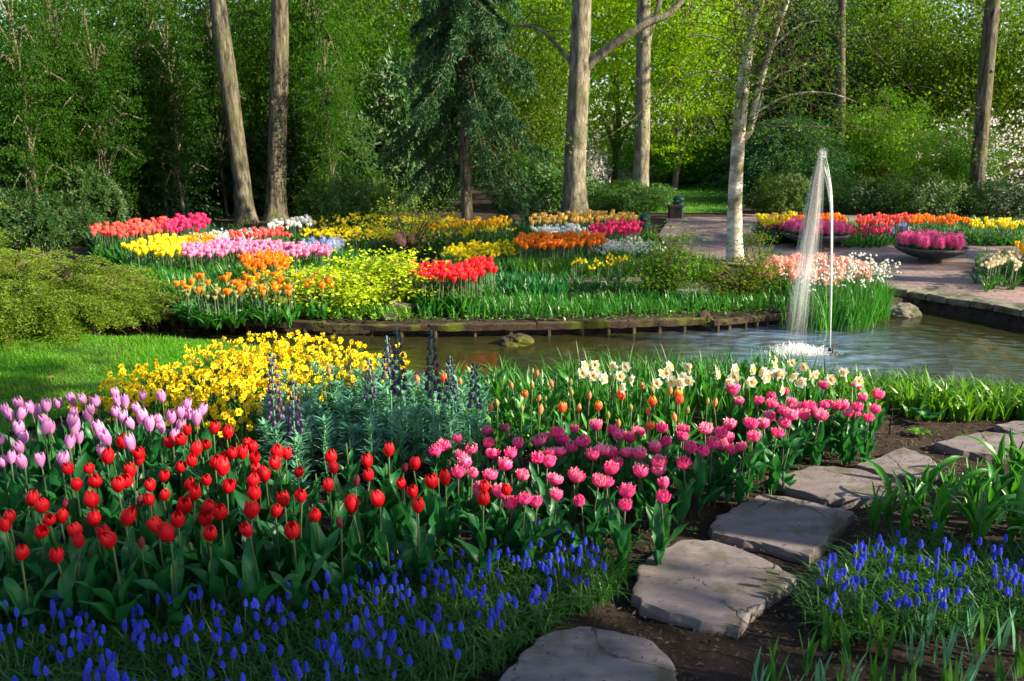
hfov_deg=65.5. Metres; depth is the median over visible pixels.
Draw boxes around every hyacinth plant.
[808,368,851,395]
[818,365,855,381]
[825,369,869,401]
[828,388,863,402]
[829,385,853,413]
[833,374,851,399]
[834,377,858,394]
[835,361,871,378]
[839,372,876,393]
[844,372,880,413]
[850,375,891,403]
[855,362,882,383]
[859,383,885,405]
[860,373,893,386]
[868,368,898,392]
[869,371,900,384]
[871,366,913,388]
[871,367,896,398]
[871,380,914,411]
[883,373,914,405]
[884,381,921,408]
[885,390,917,415]
[886,374,922,401]
[888,372,922,388]
[888,376,938,419]
[889,370,927,386]
[895,384,931,412]
[897,361,943,392]
[901,378,927,400]
[910,382,953,410]
[911,378,945,408]
[913,374,944,393]
[922,379,961,398]
[924,370,972,420]
[924,372,961,392]
[927,379,982,414]
[927,392,956,420]
[930,390,960,411]
[932,372,957,388]
[934,378,973,412]
[945,384,977,399]
[945,390,981,419]
[948,376,976,387]
[951,374,990,405]
[951,386,990,420]
[952,387,991,417]
[958,375,1002,406]
[967,384,1000,404]
[968,386,992,412]
[969,371,1014,392]
[973,374,1020,410]
[973,384,1012,415]
[977,392,1019,421]
[979,379,1016,397]
[982,387,1022,421]
[995,376,1023,418]
[996,384,1023,404]
[999,380,1023,398]
[1001,381,1023,399]
[1009,385,1023,414]
[1012,393,1023,419]
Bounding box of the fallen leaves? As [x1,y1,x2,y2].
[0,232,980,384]
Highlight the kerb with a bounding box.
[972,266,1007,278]
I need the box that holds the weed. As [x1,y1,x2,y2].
[685,526,697,533]
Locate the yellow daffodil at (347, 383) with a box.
[344,367,361,391]
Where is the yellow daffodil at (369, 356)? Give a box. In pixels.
[363,352,375,373]
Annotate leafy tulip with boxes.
[0,544,9,588]
[0,547,7,581]
[2,508,21,563]
[14,481,33,528]
[15,508,39,573]
[15,550,43,602]
[23,454,43,495]
[53,434,78,457]
[65,541,105,601]
[108,464,158,505]
[136,490,176,515]
[145,455,162,492]
[163,452,187,495]
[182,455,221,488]
[234,440,252,478]
[259,441,307,482]
[289,488,299,521]
[306,473,329,525]
[317,502,351,536]
[323,443,360,496]
[346,530,375,579]
[349,494,375,552]
[372,456,397,490]
[374,541,413,594]
[375,434,403,491]
[403,426,425,476]
[418,478,457,544]
[419,495,429,535]
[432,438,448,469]
[451,441,484,490]
[452,439,483,482]
[480,423,501,469]
[486,365,511,398]
[486,478,525,520]
[492,371,509,402]
[496,380,521,418]
[501,508,511,523]
[503,390,518,424]
[504,390,536,432]
[504,425,532,479]
[505,360,516,392]
[512,379,530,410]
[520,384,543,422]
[529,496,543,534]
[536,384,557,423]
[538,472,570,525]
[547,416,579,455]
[548,374,558,400]
[552,360,577,385]
[555,380,571,401]
[556,368,582,418]
[563,377,579,400]
[563,432,586,485]
[568,392,589,418]
[577,416,610,466]
[596,435,630,471]
[601,397,624,438]
[602,381,616,413]
[624,456,634,511]
[625,387,640,421]
[625,392,647,426]
[627,378,639,411]
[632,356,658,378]
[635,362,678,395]
[638,393,650,420]
[643,483,683,512]
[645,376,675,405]
[645,440,673,476]
[648,394,670,433]
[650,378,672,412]
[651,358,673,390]
[657,432,679,484]
[669,384,700,423]
[669,388,681,436]
[679,354,699,373]
[685,362,711,402]
[690,373,714,414]
[699,373,718,395]
[704,380,726,415]
[738,389,756,416]
[740,359,750,379]
[741,376,755,404]
[743,361,763,403]
[745,417,780,481]
[747,412,758,454]
[756,354,762,383]
[760,383,777,416]
[766,356,780,383]
[768,448,802,495]
[769,348,777,379]
[770,377,790,398]
[774,393,807,429]
[781,358,798,384]
[790,380,800,398]
[790,423,812,468]
[801,398,816,440]
[807,372,818,402]
[809,409,851,459]
[811,407,826,428]
[857,457,907,531]
[864,482,895,538]
[883,478,930,524]
[891,467,933,538]
[894,456,961,519]
[911,492,948,545]
[919,476,969,539]
[929,461,957,491]
[929,466,1015,536]
[934,466,990,525]
[950,494,1006,551]
[954,479,1023,538]
[957,433,1012,492]
[957,456,994,480]
[962,457,1006,507]
[981,474,1020,521]
[984,460,1020,517]
[993,441,1023,471]
[994,443,1023,456]
[994,509,1023,514]
[995,471,1023,548]
[1003,459,1023,468]
[1005,428,1023,491]
[1007,505,1023,546]
[1009,465,1023,532]
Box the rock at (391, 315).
[381,312,397,320]
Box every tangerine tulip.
[505,237,523,258]
[513,241,528,263]
[525,239,533,260]
[535,243,545,273]
[546,241,554,264]
[546,244,563,266]
[548,240,560,266]
[549,241,567,264]
[558,239,565,261]
[560,243,573,267]
[562,242,579,271]
[567,238,581,259]
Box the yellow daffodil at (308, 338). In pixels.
[294,336,311,364]
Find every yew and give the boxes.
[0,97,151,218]
[38,71,233,222]
[134,111,287,213]
[687,114,863,210]
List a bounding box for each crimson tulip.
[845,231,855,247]
[851,230,857,246]
[858,229,869,246]
[859,233,868,247]
[865,231,874,247]
[876,231,883,246]
[883,228,890,245]
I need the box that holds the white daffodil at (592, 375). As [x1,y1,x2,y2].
[570,370,606,417]
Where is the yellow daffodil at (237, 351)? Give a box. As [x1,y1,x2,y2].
[231,345,247,376]
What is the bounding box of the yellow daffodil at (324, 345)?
[323,342,336,373]
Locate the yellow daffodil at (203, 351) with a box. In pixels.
[190,344,222,380]
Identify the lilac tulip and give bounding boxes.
[0,402,29,471]
[0,406,32,469]
[0,430,40,484]
[0,434,17,492]
[0,440,30,484]
[0,454,46,540]
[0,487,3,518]
[2,407,30,472]
[2,452,53,519]
[6,450,33,542]
[12,396,29,444]
[13,419,24,481]
[24,399,47,483]
[25,398,59,464]
[29,418,69,504]
[30,403,48,475]
[30,411,99,487]
[34,451,67,527]
[38,413,77,467]
[43,420,65,474]
[44,450,87,522]
[50,417,79,479]
[53,397,82,449]
[55,433,85,516]
[58,430,101,500]
[61,406,88,459]
[63,391,85,448]
[78,392,97,446]
[82,409,97,458]
[83,419,111,472]
[86,428,121,501]
[87,403,114,463]
[88,423,106,468]
[89,394,115,441]
[96,443,111,505]
[101,387,122,439]
[103,405,142,454]
[112,393,144,446]
[113,394,137,447]
[118,409,138,476]
[123,433,147,479]
[125,407,160,469]
[125,416,149,472]
[131,401,148,448]
[136,416,148,449]
[139,391,170,438]
[140,413,168,468]
[144,414,163,494]
[144,420,172,469]
[154,389,169,453]
[166,408,179,454]
[169,427,179,465]
[176,405,201,457]
[176,418,206,460]
[179,408,223,481]
[182,397,217,446]
[184,405,200,465]
[195,402,222,461]
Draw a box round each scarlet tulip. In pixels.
[413,279,433,313]
[415,271,437,311]
[417,261,429,288]
[417,271,432,311]
[418,266,438,301]
[419,271,435,310]
[426,266,443,299]
[426,271,451,310]
[426,274,449,314]
[429,275,446,315]
[431,270,444,315]
[435,270,456,315]
[436,264,454,290]
[438,270,458,310]
[438,271,460,312]
[438,276,459,316]
[446,271,466,304]
[447,272,468,316]
[449,272,466,312]
[454,272,471,315]
[455,267,477,298]
[455,269,460,299]
[456,266,471,295]
[457,263,468,293]
[457,275,473,312]
[458,275,480,315]
[459,269,484,305]
[467,270,486,311]
[470,269,493,308]
[471,265,498,295]
[475,270,486,296]
[478,266,497,299]
[479,265,504,300]
[483,262,496,286]
[483,266,506,296]
[488,257,499,282]
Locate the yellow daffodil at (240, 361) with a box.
[232,358,255,375]
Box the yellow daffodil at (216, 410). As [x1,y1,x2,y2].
[198,402,217,431]
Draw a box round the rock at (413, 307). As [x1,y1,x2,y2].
[387,299,416,315]
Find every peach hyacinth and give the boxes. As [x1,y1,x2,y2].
[394,234,404,255]
[397,234,406,256]
[399,237,408,257]
[409,234,416,253]
[756,271,776,294]
[771,259,778,288]
[771,262,786,293]
[778,256,784,285]
[780,270,797,299]
[784,256,789,286]
[784,264,794,296]
[790,254,798,283]
[791,265,801,287]
[795,269,811,299]
[796,260,803,284]
[798,270,819,299]
[817,268,825,289]
[820,273,828,300]
[827,273,837,299]
[828,252,835,262]
[834,267,843,291]
[836,262,845,287]
[844,257,850,279]
[853,262,865,285]
[854,270,859,293]
[864,268,873,294]
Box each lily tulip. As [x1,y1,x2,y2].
[263,256,270,277]
[269,258,272,281]
[269,259,278,295]
[280,256,286,279]
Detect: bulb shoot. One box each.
[751,644,771,680]
[765,636,789,680]
[785,663,805,680]
[798,629,819,675]
[811,652,832,680]
[821,601,840,650]
[835,660,858,680]
[840,619,861,666]
[843,645,867,680]
[855,594,882,643]
[870,651,888,680]
[878,619,897,662]
[891,666,906,680]
[904,625,924,667]
[904,656,921,680]
[914,600,937,642]
[928,621,959,672]
[941,657,969,680]
[958,648,977,680]
[962,629,995,680]
[963,597,979,637]
[970,606,994,661]
[991,606,1015,652]
[995,651,1018,680]
[1012,637,1023,678]
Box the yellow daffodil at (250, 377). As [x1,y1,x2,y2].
[229,375,256,413]
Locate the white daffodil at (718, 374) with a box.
[704,370,723,425]
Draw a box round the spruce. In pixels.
[376,0,551,231]
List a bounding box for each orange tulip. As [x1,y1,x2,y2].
[167,280,186,318]
[176,284,198,317]
[177,280,197,314]
[180,278,196,309]
[187,273,199,301]
[188,286,206,326]
[194,280,220,304]
[196,273,213,302]
[196,288,214,312]
[213,288,237,327]
[218,276,226,305]
[219,288,241,319]
[220,272,233,303]
[220,275,233,303]
[228,286,252,325]
[229,279,243,307]
[235,280,247,308]
[239,280,259,302]
[239,284,248,323]
[243,273,250,300]
[243,282,256,317]
[250,283,268,324]
[253,289,274,327]
[255,273,262,302]
[257,281,280,323]
[262,285,288,325]
[276,276,285,305]
[281,278,288,305]
[281,283,298,319]
[281,289,298,326]
[296,278,315,319]
[296,282,310,318]
[313,283,328,319]
[316,277,335,315]
[316,281,331,310]
[325,282,344,317]
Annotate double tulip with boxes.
[419,443,456,497]
[420,437,459,501]
[439,433,469,478]
[444,464,476,538]
[452,449,470,494]
[452,454,471,523]
[455,437,480,480]
[462,480,487,546]
[463,466,481,537]
[465,448,500,494]
[478,437,504,480]
[479,468,497,517]
[481,425,506,471]
[486,483,508,559]
[489,446,532,497]
[495,456,513,487]
[499,437,538,482]
[501,423,518,457]
[503,495,530,563]
[515,450,544,517]
[515,468,546,521]
[515,491,557,569]
[520,494,555,565]
[530,433,546,480]
[531,447,568,492]
[531,454,556,529]
[535,426,573,472]
[535,432,550,473]
[535,472,573,528]
[538,434,575,485]
[538,487,571,565]
[546,445,575,509]
[558,466,588,531]
[563,421,587,467]
[563,440,587,503]
[563,494,605,565]
[564,434,604,507]
[575,475,620,543]
[576,443,610,498]
[577,418,602,473]
[579,446,606,509]
[580,472,613,548]
[588,424,633,464]
[588,459,636,535]
[594,444,625,495]
[595,482,643,554]
[606,428,628,493]
[608,497,641,572]
[611,456,627,518]
[612,463,648,530]
[619,446,634,516]
[620,430,649,475]
[630,445,650,505]
[631,425,648,480]
[632,422,675,476]
[638,453,678,507]
[640,489,687,565]
[641,439,672,501]
[646,464,683,506]
[646,476,673,541]
[657,435,677,493]
[668,455,695,525]
[673,431,690,481]
[676,424,693,461]
[678,443,725,517]
[682,440,697,497]
[694,421,716,475]
[694,426,742,504]
[703,435,720,507]
[706,431,737,494]
[707,383,742,433]
[713,437,738,501]
[721,417,752,458]
[722,443,747,501]
[723,396,746,444]
[729,429,772,501]
[729,441,764,504]
[736,416,758,484]
[739,396,763,433]
[741,417,782,469]
[754,427,803,494]
[756,397,778,448]
[757,409,778,452]
[762,391,775,412]
[768,404,802,455]
[772,417,797,473]
[774,407,808,472]
[776,387,793,420]
[776,397,797,433]
[790,402,802,438]
[795,400,817,460]
[795,408,814,468]
[802,407,839,465]
[811,400,831,453]
[817,377,832,413]
[821,399,832,454]
[825,391,844,458]
[827,401,863,466]
[829,408,865,466]
[834,398,859,458]
[837,410,877,462]
[849,382,869,423]
[849,392,871,453]
[855,412,874,462]
[858,403,880,456]
[862,388,886,433]
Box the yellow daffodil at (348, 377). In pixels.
[330,373,356,398]
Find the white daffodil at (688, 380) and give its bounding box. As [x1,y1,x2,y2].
[680,375,696,431]
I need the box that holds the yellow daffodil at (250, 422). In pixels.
[247,417,263,443]
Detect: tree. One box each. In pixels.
[0,0,139,207]
[0,0,262,199]
[73,0,362,174]
[160,0,444,146]
[210,0,258,223]
[261,0,288,220]
[291,0,526,177]
[429,0,611,187]
[512,0,685,215]
[633,0,661,201]
[685,0,904,192]
[686,57,696,184]
[805,0,1023,185]
[810,80,963,196]
[827,0,1023,189]
[833,0,845,182]
[964,0,1000,214]
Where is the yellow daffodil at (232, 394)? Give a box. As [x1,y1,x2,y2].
[229,387,253,419]
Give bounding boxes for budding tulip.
[35,497,70,552]
[117,503,141,553]
[123,493,149,545]
[125,536,153,618]
[314,516,358,606]
[317,367,334,419]
[344,474,379,544]
[389,463,412,510]
[403,374,426,426]
[455,378,471,441]
[466,366,491,406]
[474,402,503,453]
[484,398,504,456]
[500,425,524,480]
[501,381,520,422]
[515,380,552,453]
[516,404,535,455]
[523,395,551,448]
[527,369,539,409]
[529,368,541,410]
[529,394,540,433]
[538,403,549,455]
[543,379,562,417]
[554,388,580,432]
[561,378,587,423]
[577,403,589,452]
[579,391,597,435]
[591,373,626,428]
[604,411,621,458]
[614,403,657,446]
[615,382,652,423]
[617,418,624,448]
[640,406,650,460]
[648,386,664,437]
[657,386,672,435]
[661,412,682,453]
[665,399,678,436]
[684,405,701,441]
[687,397,717,441]
[691,397,717,451]
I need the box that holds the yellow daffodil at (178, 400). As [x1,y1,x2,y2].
[164,393,196,439]
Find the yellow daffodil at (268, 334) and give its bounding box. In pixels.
[265,330,277,354]
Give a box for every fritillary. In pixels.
[253,402,277,459]
[254,417,280,468]
[257,393,278,444]
[259,390,284,447]
[263,352,293,477]
[276,369,294,421]
[276,391,290,436]
[277,404,295,459]
[282,380,313,504]
[282,414,299,469]
[284,427,315,482]
[288,400,305,428]
[292,385,308,426]
[292,400,321,460]
[296,384,315,441]
[296,414,321,479]
[302,389,322,429]
[305,385,325,414]
[307,358,325,385]
[307,402,332,457]
[308,385,329,420]
[310,411,333,462]
[312,367,332,413]
[312,413,342,478]
[314,402,331,437]
[322,389,341,440]
[323,413,346,473]
[326,363,342,400]
[326,380,344,418]
[328,380,349,420]
[333,400,355,456]
[335,394,357,460]
[337,420,364,477]
[339,390,361,423]
[341,392,360,435]
[343,373,355,405]
[345,367,366,420]
[348,422,368,473]
[353,377,375,422]
[354,378,377,418]
[354,402,379,455]
[355,413,385,483]
[357,392,380,437]
[359,357,383,448]
[362,387,383,446]
[362,423,387,476]
[368,367,381,412]
[373,382,384,431]
[374,353,388,408]
[376,381,394,436]
[377,336,398,445]
[378,408,394,459]
[379,374,397,410]
[379,395,398,434]
[383,356,398,404]
[383,414,409,458]
[384,327,412,476]
[386,370,402,409]
[392,377,415,420]
[392,405,409,448]
[395,386,414,430]
[403,370,415,410]
[403,403,430,476]
[405,379,425,432]
[406,408,423,457]
[408,383,427,424]
[417,380,430,438]
[417,408,436,453]
[419,404,443,459]
[420,329,450,474]
[422,378,435,412]
[423,396,448,444]
[424,391,446,440]
[435,385,452,427]
[438,389,451,437]
[439,355,462,459]
[443,392,465,449]
[444,363,459,401]
[445,374,462,431]
[452,400,475,444]
[453,382,468,398]
[455,384,475,441]
[461,375,472,400]
[462,363,486,470]
[465,366,481,404]
[469,382,495,437]
[470,382,488,413]
[471,396,494,447]
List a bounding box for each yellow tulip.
[118,242,141,265]
[119,244,132,271]
[129,249,150,269]
[130,245,151,267]
[140,248,147,273]
[148,244,154,268]
[148,252,173,271]
[155,247,165,269]
[160,250,176,273]
[165,249,184,270]
[167,247,181,272]
[168,252,173,268]
[174,252,181,275]
[764,218,776,244]
[772,220,780,243]
[775,220,782,243]
[965,222,974,243]
[966,224,980,244]
[975,225,989,245]
[979,218,987,236]
[979,224,992,244]
[981,222,994,245]
[988,225,999,245]
[997,224,1012,245]
[1007,224,1022,245]
[1008,220,1023,238]
[1012,222,1023,241]
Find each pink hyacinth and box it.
[777,222,783,230]
[785,221,789,231]
[788,221,794,233]
[791,222,798,234]
[797,224,803,234]
[802,222,808,235]
[806,225,812,235]
[810,224,819,235]
[819,224,824,236]
[825,224,833,236]
[830,222,840,235]
[838,223,844,235]
[844,223,852,234]
[897,233,901,245]
[898,235,904,246]
[903,232,910,247]
[909,233,915,247]
[912,233,919,248]
[917,234,924,248]
[919,236,930,249]
[930,235,935,246]
[932,238,940,249]
[938,238,948,250]
[944,236,950,249]
[947,238,957,250]
[952,235,959,250]
[954,239,965,252]
[959,233,969,249]
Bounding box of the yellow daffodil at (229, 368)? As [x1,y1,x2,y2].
[228,360,247,404]
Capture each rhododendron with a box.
[0,184,31,251]
[0,184,88,252]
[24,157,141,229]
[46,199,109,246]
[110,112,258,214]
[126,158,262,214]
[223,141,329,215]
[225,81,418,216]
[291,161,408,226]
[318,34,483,211]
[478,144,604,211]
[586,178,679,213]
[649,171,726,185]
[747,166,820,214]
[816,173,899,215]
[866,167,981,216]
[946,177,1023,218]
[1008,195,1023,216]
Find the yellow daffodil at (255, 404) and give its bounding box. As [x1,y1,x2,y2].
[241,402,260,449]
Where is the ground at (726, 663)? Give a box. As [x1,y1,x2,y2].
[0,141,1023,680]
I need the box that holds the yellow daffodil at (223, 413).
[220,411,238,447]
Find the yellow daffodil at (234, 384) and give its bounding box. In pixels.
[221,383,254,423]
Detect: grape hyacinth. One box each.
[6,627,111,680]
[11,670,75,680]
[33,664,64,680]
[34,657,45,680]
[37,628,104,680]
[38,633,91,675]
[38,665,94,680]
[40,624,147,672]
[44,645,151,679]
[47,651,63,679]
[49,647,78,680]
[50,633,105,679]
[52,630,130,680]
[57,658,106,680]
[62,648,145,680]
[63,640,107,680]
[66,668,139,680]
[67,616,131,663]
[67,630,122,680]
[70,652,161,680]
[71,655,136,680]
[73,617,134,667]
[74,628,132,667]
[76,664,99,680]
[77,636,153,675]
[84,663,143,679]
[95,671,100,680]
[96,637,192,676]
[97,618,166,671]
[99,661,108,680]
[100,617,180,654]
[106,672,112,680]
[107,621,161,669]
[107,664,121,679]
[112,670,118,680]
[114,631,154,677]
[115,627,155,678]
[116,642,168,679]
[119,617,176,669]
[121,660,172,680]
[122,640,166,680]
[123,623,183,672]
[128,623,246,677]
[129,632,174,679]
[130,616,184,678]
[135,632,191,678]
[138,633,201,676]
[148,635,205,677]
[152,654,236,680]
[153,654,197,680]
[155,591,212,642]
[158,615,226,677]
[160,594,235,635]
[160,639,225,679]
[162,620,215,666]
[163,623,254,679]
[169,624,242,670]
[170,589,230,640]
[172,666,182,680]
[173,614,234,660]
[176,633,225,680]
[177,620,209,669]
[179,665,206,680]
[189,593,277,644]
[190,616,231,666]
[191,646,256,680]
[194,581,246,623]
[194,599,243,645]
[195,668,214,680]
[197,616,276,658]
[198,608,266,635]
[203,633,254,680]
[204,621,264,659]
[210,619,269,673]
[217,599,266,658]
[219,647,272,680]
[220,660,252,680]
[221,624,282,661]
[222,606,292,665]
[223,630,298,680]
[224,622,311,679]
[228,630,303,680]
[229,602,289,652]
[231,595,286,639]
[234,644,304,680]
[239,598,327,649]
[240,672,271,680]
[243,611,302,656]
[244,597,315,635]
[246,644,318,680]
[247,604,294,658]
[249,602,274,664]
[264,593,310,663]
[264,616,337,646]
[266,590,330,632]
[266,598,329,643]
[267,578,323,614]
[271,600,309,649]
[272,665,291,680]
[275,619,342,674]
[275,673,280,680]
[282,582,318,628]
[283,612,324,656]
[285,668,325,680]
[292,648,385,680]
[292,659,299,678]
[293,632,349,674]
[297,580,352,621]
[298,576,343,627]
[300,661,341,680]
[301,651,356,680]
[302,638,357,677]
[302,638,366,680]
[304,616,411,668]
[305,636,419,677]
[306,640,352,678]
[306,641,376,680]
[307,589,369,629]
[309,623,397,660]
[312,610,357,660]
[312,611,364,642]
[313,570,343,622]
[313,593,364,639]
[315,615,359,677]
[315,620,403,675]
[316,627,355,680]
[318,649,339,680]
[320,584,384,641]
[320,647,339,680]
[322,641,372,680]
[323,661,331,679]
[324,638,392,680]
[325,655,366,680]
[327,579,391,611]
[327,622,382,677]
[328,644,347,680]
[332,583,369,619]
[333,583,363,621]
[337,607,413,671]
[338,641,429,680]
[340,607,399,655]
[341,628,416,680]
[341,631,417,680]
[342,591,393,653]
[344,585,406,636]
[344,625,433,671]
[347,573,414,622]
[348,644,398,680]
[352,575,394,622]
[354,579,396,621]
[354,666,358,679]
[355,596,398,652]
[357,572,398,602]
[358,615,407,649]
[358,651,422,680]
[359,575,397,612]
[359,585,406,617]
[359,587,402,628]
[360,584,433,625]
[362,630,433,674]
[364,584,407,632]
[364,613,405,680]
[364,631,399,680]
[369,597,419,648]
[369,616,425,678]
[370,654,424,680]
[373,575,434,626]
[374,620,461,674]
[374,636,423,680]
[376,659,428,680]
[381,593,428,637]
[382,578,445,618]
[383,588,430,628]
[383,647,409,680]
[385,571,419,615]
[386,651,427,680]
[389,588,457,633]
[392,559,418,602]
[394,586,433,633]
[394,604,462,635]
[397,567,477,599]
[397,611,453,672]
[398,564,449,600]
[398,628,429,662]
[399,567,459,598]
[400,623,461,680]
[403,571,452,613]
[403,574,463,610]
[404,576,468,616]
[404,623,452,680]
[406,576,455,608]
[413,567,451,604]
[414,603,455,645]
[414,634,490,680]
[417,569,466,612]
[417,638,478,677]
[418,627,460,680]
[419,621,516,674]
[419,623,463,677]
[422,575,512,614]
[422,602,479,656]
[424,638,482,680]
[425,578,480,622]
[425,586,466,644]
[425,590,498,636]
[427,592,519,638]
[429,569,475,611]
[436,570,528,601]
[437,577,482,622]
[437,584,488,645]
[442,648,486,680]
[443,571,472,614]
[446,607,506,665]
[450,611,511,667]
[452,562,494,614]
[454,569,512,609]
[454,588,502,638]
[456,585,521,633]
[462,550,524,598]
[464,619,532,670]
[465,584,508,634]
[465,600,515,647]
[467,609,539,655]
[467,617,517,674]
[468,571,538,606]
[468,593,546,633]
[468,599,531,637]
[473,614,529,670]
[474,569,523,602]
[477,562,513,606]
[478,598,546,648]
[483,598,532,647]
[495,590,550,636]
[495,594,525,639]
[498,559,541,623]
[500,584,565,621]
[500,586,561,624]
[500,598,591,637]
[503,590,567,635]
[515,589,568,637]
[518,568,602,619]
[518,577,579,622]
[521,581,581,621]
[522,565,593,609]
[523,569,591,600]
[529,591,585,651]
[533,572,611,612]
[541,556,571,598]
[543,557,599,602]
[544,577,613,610]
[555,578,627,617]
[566,560,620,616]
[566,575,601,616]
[795,595,860,639]
[812,607,877,646]
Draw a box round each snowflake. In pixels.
[778,271,812,329]
[783,267,817,324]
[787,264,813,308]
[787,268,816,301]
[791,277,814,325]
[795,264,833,322]
[797,269,829,330]
[799,276,832,332]
[803,266,824,311]
[805,266,834,306]
[806,258,846,294]
[809,263,849,324]
[810,274,839,334]
[810,277,830,326]
[811,278,831,311]
[812,271,839,329]
[813,263,844,318]
[823,277,852,331]
[825,271,850,328]
[827,265,863,323]
[828,274,855,326]
[830,270,848,317]
[831,266,857,307]
[837,262,858,302]
[837,267,880,319]
[838,259,874,288]
[838,273,870,331]
[842,277,879,326]
[846,259,876,297]
[848,262,880,324]
[848,267,882,329]
[852,265,887,325]
[853,265,886,318]
[854,262,888,321]
[854,279,877,330]
[857,259,888,299]
[858,255,892,295]
[858,268,875,303]
[863,266,885,319]
[869,270,897,314]
[871,266,901,319]
[873,275,896,322]
[874,261,900,308]
[875,259,901,306]
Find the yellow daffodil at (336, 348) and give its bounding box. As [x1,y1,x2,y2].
[327,340,343,373]
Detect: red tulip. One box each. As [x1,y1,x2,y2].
[0,509,38,589]
[0,517,42,605]
[0,544,58,640]
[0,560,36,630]
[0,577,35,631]
[4,497,65,576]
[9,489,57,574]
[20,537,96,636]
[23,523,68,610]
[32,512,56,584]
[35,507,69,574]
[41,532,108,629]
[48,477,94,555]
[51,452,104,529]
[55,522,101,604]
[64,462,125,523]
[68,489,125,569]
[73,530,142,640]
[81,473,135,545]
[86,510,119,601]
[96,475,139,549]
[96,524,129,593]
[100,447,135,543]
[105,433,158,496]
[106,456,176,497]
[106,473,145,528]
[106,506,158,611]
[108,461,159,529]
[117,516,186,613]
[118,492,164,580]
[119,478,167,549]
[121,488,198,565]
[132,446,178,498]
[132,521,198,636]
[146,496,197,561]
[149,432,198,500]
[151,498,241,572]
[156,510,203,599]
[157,435,182,512]
[159,469,173,516]
[162,459,210,512]
[163,424,213,465]
[166,484,226,582]
[173,453,217,507]
[177,524,241,613]
[182,476,200,542]
[183,440,215,503]
[184,502,242,603]
[184,510,232,591]
[187,454,223,504]
[193,473,238,543]
[194,439,220,499]
[196,456,238,535]
[209,420,240,485]
[209,446,247,537]
[212,443,251,498]
[216,477,246,563]
[218,521,301,627]
[219,450,246,508]
[222,424,239,475]
[232,472,294,537]
[235,451,288,518]
[236,462,277,526]
[236,499,280,586]
[238,437,264,477]
[238,465,271,538]
[239,485,292,572]
[246,440,271,490]
[253,490,305,583]
[259,455,307,524]
[260,447,319,518]
[263,503,292,588]
[267,443,299,514]
[268,520,329,626]
[274,487,315,583]
[278,466,313,530]
[300,507,349,599]
[302,477,349,569]
[318,448,367,516]
[327,460,375,555]
[328,493,375,592]
[349,467,393,553]
[350,452,388,515]
[352,489,417,590]
[367,442,421,522]
[385,497,430,599]
[390,477,411,553]
[392,484,448,572]
[396,456,440,505]
[419,473,454,563]
[434,468,471,555]
[455,489,514,584]
[458,478,508,550]
[479,483,529,564]
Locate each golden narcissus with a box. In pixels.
[352,234,361,253]
[359,234,370,255]
[367,232,381,254]
[373,232,384,253]
[383,232,398,254]
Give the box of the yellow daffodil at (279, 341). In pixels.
[274,340,283,363]
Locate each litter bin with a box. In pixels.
[639,213,649,233]
[673,195,684,215]
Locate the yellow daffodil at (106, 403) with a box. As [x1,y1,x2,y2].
[99,383,119,429]
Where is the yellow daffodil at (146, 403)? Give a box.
[132,390,151,415]
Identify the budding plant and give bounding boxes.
[163,285,193,319]
[169,288,187,321]
[171,290,184,321]
[177,289,196,323]
[180,292,196,325]
[182,286,204,321]
[192,294,213,329]
[193,287,213,326]
[195,292,214,325]
[195,297,217,327]
[201,289,226,328]
[203,296,230,329]
[204,287,225,313]
[205,288,226,320]
[205,290,221,314]
[209,283,226,309]
[212,294,239,326]
[214,290,230,327]
[221,284,250,307]
[222,294,248,327]
[223,290,252,327]
[238,286,268,321]
[241,291,258,323]
[245,291,271,314]
[246,285,274,321]
[246,286,267,315]
[258,287,281,325]
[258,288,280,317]
[264,284,281,309]
[271,287,298,321]
[274,287,303,320]
[277,290,290,322]
[278,289,303,316]
[281,290,295,320]
[283,288,305,319]
[285,285,300,319]
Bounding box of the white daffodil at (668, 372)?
[655,367,688,418]
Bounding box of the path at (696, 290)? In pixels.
[676,288,708,294]
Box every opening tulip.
[428,373,446,419]
[516,390,535,449]
[537,402,573,445]
[580,400,606,443]
[614,390,632,429]
[629,420,678,499]
[638,395,659,454]
[651,388,692,437]
[667,394,697,441]
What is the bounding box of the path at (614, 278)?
[566,277,640,282]
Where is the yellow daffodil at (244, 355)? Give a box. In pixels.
[232,352,256,376]
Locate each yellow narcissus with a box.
[423,231,438,255]
[482,226,494,241]
[566,261,578,283]
[570,258,587,283]
[573,257,582,283]
[587,258,606,279]
[591,262,608,284]
[595,260,607,282]
[597,260,613,284]
[601,257,616,277]
[606,257,619,282]
[611,257,627,280]
[618,255,627,280]
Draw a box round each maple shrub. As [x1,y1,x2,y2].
[213,243,455,319]
[308,179,434,222]
[352,197,472,257]
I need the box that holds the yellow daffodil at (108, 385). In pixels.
[97,385,112,425]
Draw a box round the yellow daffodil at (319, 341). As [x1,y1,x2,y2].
[318,339,337,350]
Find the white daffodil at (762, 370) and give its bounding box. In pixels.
[755,366,768,414]
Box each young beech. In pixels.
[0,0,88,232]
[2,0,119,214]
[34,9,164,220]
[86,0,211,217]
[112,14,226,217]
[164,0,262,215]
[229,0,327,74]
[243,0,377,170]
[291,34,364,193]
[323,0,435,56]
[372,0,533,91]
[471,0,635,166]
[536,0,715,183]
[599,0,767,189]
[651,0,805,147]
[747,0,902,121]
[813,0,962,123]
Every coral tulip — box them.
[85,231,106,263]
[89,225,105,255]
[90,225,103,249]
[91,230,105,260]
[97,230,111,263]
[97,231,119,264]
[100,227,115,254]
[101,229,122,262]
[102,231,124,263]
[112,233,124,261]
[114,230,130,254]
[120,232,128,252]
[853,220,875,243]
[853,222,864,245]
[876,223,892,240]
[891,219,900,243]
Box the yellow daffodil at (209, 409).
[202,406,224,447]
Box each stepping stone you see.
[499,626,676,680]
[631,540,798,638]
[708,494,854,566]
[776,466,906,508]
[855,447,939,486]
[934,431,1023,463]
[994,420,1023,435]

